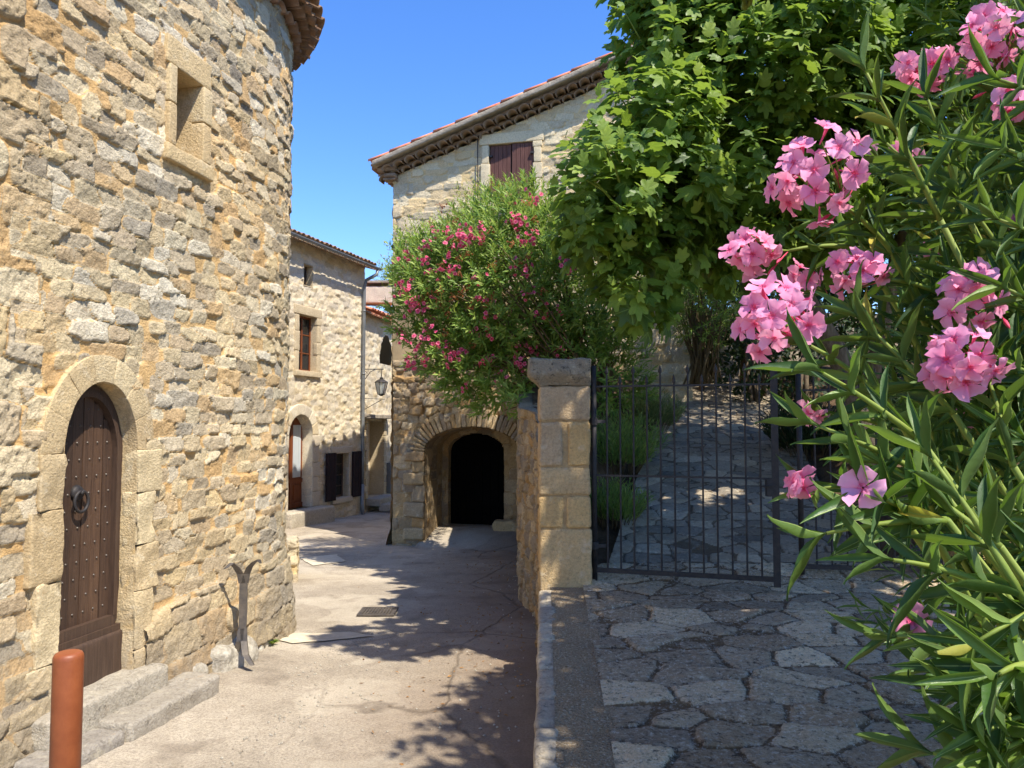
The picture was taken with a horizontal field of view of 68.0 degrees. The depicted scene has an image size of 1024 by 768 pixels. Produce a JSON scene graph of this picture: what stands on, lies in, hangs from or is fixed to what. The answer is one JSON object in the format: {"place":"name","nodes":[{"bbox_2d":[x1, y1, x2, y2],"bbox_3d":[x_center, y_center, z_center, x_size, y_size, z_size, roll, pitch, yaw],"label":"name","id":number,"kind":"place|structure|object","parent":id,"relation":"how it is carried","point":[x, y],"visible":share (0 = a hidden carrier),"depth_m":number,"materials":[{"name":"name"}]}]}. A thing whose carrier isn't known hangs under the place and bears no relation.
{"place":"outdoors","nodes":[
{"label":"outdoors","id":0,"kind":"place"},
{"bbox_2d":[81,509,536,767],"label":"road","id":1,"kind":"structure","parent":0,"point":[249,701],"depth_m":6.22,"materials":[{"name":"concrete"}]},
{"bbox_2d":[49,649,83,767],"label":"bollard","id":2,"kind":"object","parent":1,"relation":"on","point":[66,715],"visible":1,"depth_m":2.53,"materials":[{"name":"orange metal"}]},
{"bbox_2d":[0,0,324,767],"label":"tower house","id":3,"kind":"structure","parent":1,"relation":"on","point":[146,187],"depth_m":5.52,"materials":[{"name":"stone"}]},
{"bbox_2d":[58,385,122,686],"bbox_3d":[-2.933,1.043,5.171,0.152,2.082,0.720,-1,-3,11],"label":"door","id":4,"kind":"structure","parent":3,"relation":"in","point":[93,452],"depth_m":5.26,"materials":[{"name":"brown wood"}]},
{"bbox_2d":[193,662,208,673],"bbox_3d":[-2.562,2.385,6.020,0.254,0.361,0.239,0,-3,0],"label":"rock","id":5,"kind":"object","parent":1,"relation":"on","point":[201,667],"visible":0.14,"depth_m":6.02,"materials":[{"name":"white stone"}]},
{"bbox_2d":[209,635,258,672],"bbox_3d":[-2.463,2.413,6.491,0.400,0.493,0.615,-1,-3,11],"label":"rock","id":6,"kind":"object","parent":1,"relation":"on","point":[226,658],"visible":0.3,"depth_m":6.34,"materials":[{"name":"white stone"}]},
{"bbox_2d":[224,559,261,665],"bbox_3d":[-2.283,1.921,6.427,0.305,0.855,0.154,0,-3,9],"label":"iron bracket","id":7,"kind":"object","parent":1,"relation":"on","point":[242,637],"visible":0.97,"depth_m":6.46,"materials":[{"name":"grey metal"}]},
{"bbox_2d":[258,639,271,650],"bbox_3d":[-2.394,2.471,7.089,0.272,0.243,0.283,0,-3,0],"label":"rock","id":8,"kind":"object","parent":1,"relation":"on","point":[262,647],"visible":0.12,"depth_m":7.06,"materials":[{"name":"white stone"}]},
{"bbox_2d":[286,535,299,581],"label":"wall","id":9,"kind":"structure","parent":1,"relation":"on","point":[293,545],"depth_m":10.67,"materials":[{"name":"beige stone"}]},
{"bbox_2d":[301,554,345,564],"bbox_3d":[-3.130,2.940,12.709,0.688,0.045,1.168,1,-3,-26],"label":"cement strip","id":10,"kind":"object","parent":1,"relation":"on","point":[324,559],"visible":1,"depth_m":12.74,"materials":[{"name":"grey concrete"}]},
{"bbox_2d":[281,632,373,642],"bbox_3d":[-1.883,2.507,7.566,0.982,0.032,0.399,1,-3,-21],"label":"cement strip","id":11,"kind":"object","parent":1,"relation":"on","point":[299,637],"visible":0.9,"depth_m":7.54,"materials":[{"name":"grey concrete"}]},
{"bbox_2d":[286,228,381,528],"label":"stone house","id":12,"kind":"structure","parent":1,"relation":"on","point":[326,373],"depth_m":19.77,"materials":[{"name":"beige stone"}]},
{"bbox_2d":[288,418,302,508],"bbox_3d":[-5.485,1.916,18.750,0.085,2.310,1.023,-1,-3,18],"label":"door","id":13,"kind":"structure","parent":12,"relation":"in","point":[295,478],"depth_m":18.94,"materials":[{"name":"brown wood"}]},
{"bbox_2d":[299,316,310,370],"bbox_3d":[-5.322,-1.016,19.144,0.046,1.397,0.796,-1,-3,18],"label":"window","id":14,"kind":"structure","parent":12,"relation":"in","point":[305,322],"depth_m":19.31,"materials":[{"name":"brown wood"}]},
{"bbox_2d":[304,266,306,284],"bbox_3d":[-5.331,-2.736,19.217,0.040,0.524,0.385,-1,-3,18],"label":"window","id":15,"kind":"structure","parent":12,"relation":"in","point":[305,268],"depth_m":19.35,"materials":[{"name":"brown wood"}]},
{"bbox_2d":[336,453,342,496],"bbox_3d":[-4.797,2.471,20.569,0.046,1.185,0.756,-1,-3,18],"label":"window","id":16,"kind":"structure","parent":12,"relation":"in","point":[339,469],"depth_m":20.79,"materials":[{"name":"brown wood"}]},
{"bbox_2d":[361,369,387,408],"bbox_3d":[-4.046,0.205,21.619,1.007,1.458,0.420,0,-3,0],"label":"street lantern","id":17,"kind":"object","parent":12,"relation":"attached to","point":[381,383],"visible":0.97,"depth_m":21.55,"materials":[{"name":"metal"}]},
{"bbox_2d":[356,607,398,615],"bbox_3d":[-1.538,2.610,8.707,0.420,0.016,0.370,0,-3,0],"label":"drain grate","id":18,"kind":"object","parent":1,"relation":"on","point":[372,611],"visible":1,"depth_m":8.69,"materials":[{"name":"grey metal"}]},
{"bbox_2d":[221,565,534,767],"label":"grit","id":19,"kind":"object","parent":1,"relation":"on","point":[300,721],"visible":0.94,"depth_m":5.78,"materials":[{"name":"beige gravel"}]},
{"bbox_2d":[364,280,392,511],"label":"stone house","id":20,"kind":"structure","parent":1,"relation":"on","point":[378,419],"depth_m":23.46,"materials":[{"name":"beige stone"}]},
{"bbox_2d":[367,421,369,493],"bbox_3d":[-4.584,2.304,22.884,0.100,2.551,1.753,-1,-3,10],"label":"doorway","id":21,"kind":"structure","parent":20,"relation":"in","point":[368,436],"depth_m":23.46,"materials":[{"name":"beige stone"}]},
{"bbox_2d":[386,463,390,492],"bbox_3d":[-3.817,2.969,24.090,0.130,0.950,0.620,-1,-3,10],"label":"meter cabinet","id":22,"kind":"object","parent":20,"relation":"attached to","point":[388,484],"visible":0.39,"depth_m":23.79,"materials":[{"name":"grey metal"}]},
{"bbox_2d":[369,259,392,314],"bbox_3d":[-4.249,-0.338,27.000,2.055,8.700,1.994,2,-3,-31],"label":"tree","id":23,"kind":"object","parent":1,"relation":"on","point":[379,307],"visible":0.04,"depth_m":27.03,"materials":[{"name":"green plant"}]},
{"bbox_2d":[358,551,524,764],"bbox_3d":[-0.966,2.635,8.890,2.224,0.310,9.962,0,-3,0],"label":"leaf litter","id":24,"kind":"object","parent":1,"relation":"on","point":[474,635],"visible":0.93,"depth_m":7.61,"materials":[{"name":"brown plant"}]},
{"bbox_2d":[386,358,527,550],"bbox_3d":[-0.806,1.418,14.795,3.341,3.816,2.000,-1,-3,14],"label":"arched cellar","id":25,"kind":"object","parent":1,"relation":"on","point":[459,493],"visible":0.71,"depth_m":14.83,"materials":[{"name":"beige stone"}]},
{"bbox_2d":[451,433,503,524],"bbox_3d":[-0.688,1.973,15.654,1.242,1.933,0.080,-1,-3,14],"label":"door","id":26,"kind":"structure","parent":25,"relation":"in","point":[477,460],"depth_m":15.64,"materials":[{"name":"black paint"}]},
{"bbox_2d":[516,375,539,657],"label":"retaining wall","id":27,"kind":"structure","parent":1,"relation":"on","point":[527,563],"depth_m":9.00,"materials":[{"name":"beige stone"}]},
{"bbox_2d":[533,590,558,767],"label":"kerb","id":28,"kind":"structure","parent":1,"relation":"on","point":[546,731],"depth_m":4.32,"materials":[{"name":"stone"}]},
{"bbox_2d":[551,587,619,767],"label":"kerb strip","id":29,"kind":"object","parent":28,"relation":"on","point":[582,726],"visible":0.88,"depth_m":4.32,"materials":[{"name":"concrete"}]},
{"bbox_2d":[290,0,946,313],"label":"sky","id":30,"kind":"structure","parent":0,"point":[380,76],"materials":[{"name":"blue"}]},
{"bbox_2d":[609,379,861,564],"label":"path","id":31,"kind":"structure","parent":0,"point":[789,546],"depth_m":8.62,"materials":[{"name":"stone"}]},
{"bbox_2d":[532,365,1017,564],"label":"garden ground","id":32,"kind":"structure","parent":0,"point":[822,474],"depth_m":9.54,"materials":[{"name":"soil"}]},
{"bbox_2d":[377,171,562,372],"bbox_3d":[-0.605,-1.899,12.945,3.446,3.472,1.376,0,-3,9],"label":"shrub","id":33,"kind":"object","parent":32,"relation":"on","point":[479,197],"visible":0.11,"depth_m":12.84,"materials":[{"name":"green plant"}]},
{"bbox_2d":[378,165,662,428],"bbox_3d":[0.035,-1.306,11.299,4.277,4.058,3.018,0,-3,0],"label":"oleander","id":34,"kind":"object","parent":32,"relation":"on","point":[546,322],"visible":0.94,"depth_m":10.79,"materials":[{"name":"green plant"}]},
{"bbox_2d":[368,44,692,522],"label":"gabled house","id":35,"kind":"structure","parent":32,"relation":"on","point":[525,129],"depth_m":14.95,"materials":[{"name":"stone"}]},
{"bbox_2d":[589,476,656,530],"bbox_3d":[1.043,1.226,8.063,0.963,0.593,1.084,0,-3,0],"label":"lavender","id":36,"kind":"object","parent":32,"relation":"on","point":[614,502],"visible":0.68,"depth_m":7.80,"materials":[{"name":"green plant"}]},
{"bbox_2d":[590,406,676,477],"bbox_3d":[1.344,0.696,9.576,1.390,0.947,1.585,-2,-3,31],"label":"lavender","id":37,"kind":"object","parent":32,"relation":"on","point":[627,446],"visible":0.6,"depth_m":9.25,"materials":[{"name":"green plant"}]},
{"bbox_2d":[617,387,686,431],"bbox_3d":[2.108,0.390,11.974,1.466,0.778,1.451,0,-3,0],"label":"lavender","id":38,"kind":"object","parent":32,"relation":"on","point":[666,414],"visible":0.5,"depth_m":11.65,"materials":[{"name":"green plant"}]},
{"bbox_2d":[670,263,744,386],"bbox_3d":[3.350,-1.172,13.275,1.647,2.432,1.649,0,-3,0],"label":"oleander","id":39,"kind":"object","parent":32,"relation":"on","point":[702,362],"visible":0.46,"depth_m":13.13,"materials":[{"name":"green plant"}]},
{"bbox_2d":[541,0,1016,470],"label":"fig tree","id":40,"kind":"object","parent":32,"relation":"on","point":[672,196],"visible":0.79,"depth_m":7.23,"materials":[{"name":"green plant"}]},
{"bbox_2d":[749,391,843,460],"bbox_3d":[4.093,0.550,10.413,1.468,0.998,1.822,0,-3,0],"label":"shrub","id":41,"kind":"object","parent":32,"relation":"on","point":[787,436],"visible":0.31,"depth_m":10.20,"materials":[{"name":"green plant"}]},
{"bbox_2d":[693,313,932,378],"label":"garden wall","id":42,"kind":"structure","parent":32,"relation":"on","point":[723,374],"depth_m":16.86,"materials":[{"name":"stone"}]},
{"bbox_2d":[692,197,998,407],"bbox_3d":[6.670,-1.930,13.208,6.656,6.577,9.225,1,-3,-20],"label":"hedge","id":43,"kind":"object","parent":32,"relation":"on","point":[747,360],"visible":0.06,"depth_m":13.84,"materials":[{"name":"green plant"}]},
{"bbox_2d":[733,0,1016,331],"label":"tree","id":44,"kind":"object","parent":32,"relation":"on","point":[824,301],"depth_m":11.00,"materials":[{"name":"green plant"}]},
{"bbox_2d":[583,562,995,767],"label":"paving","id":45,"kind":"structure","parent":0,"point":[706,673],"depth_m":4.59,"materials":[{"name":"stone"}]},
{"bbox_2d":[718,0,1023,767],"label":"oleander","id":46,"kind":"object","parent":45,"relation":"on","point":[966,491],"visible":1,"depth_m":1.26,"materials":[{"name":"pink plant"}]},
{"bbox_2d":[795,368,961,574],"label":"iron gate","id":47,"kind":"structure","parent":45,"relation":"on","point":[800,501],"depth_m":6.67,"materials":[{"name":"black metal"}]},
{"bbox_2d":[884,545,941,564],"bbox_3d":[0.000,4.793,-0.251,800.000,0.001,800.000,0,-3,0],"label":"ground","id":48,"kind":"structure","parent":0,"point":[897,557],"depth_m":27.47,"materials":[{"name":"grey stone"}]},
{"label":"terrace base","id":49,"kind":"structure","parent":0,"visible":0},
{"bbox_2d":[527,357,591,590],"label":"gate pillar","id":50,"kind":"structure","parent":49,"relation":"on","point":[564,507],"depth_m":6.46,"materials":[{"name":"stone"}]},
{"bbox_2d":[590,363,780,587],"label":"iron gate","id":51,"kind":"structure","parent":50,"relation":"attached to","point":[771,485],"depth_m":6.35,"materials":[{"name":"black metal"}]},
{"bbox_2d":[948,396,1018,559],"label":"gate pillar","id":52,"kind":"structure","parent":49,"relation":"on","point":[951,553],"depth_m":6.80,"materials":[{"name":"stone"}]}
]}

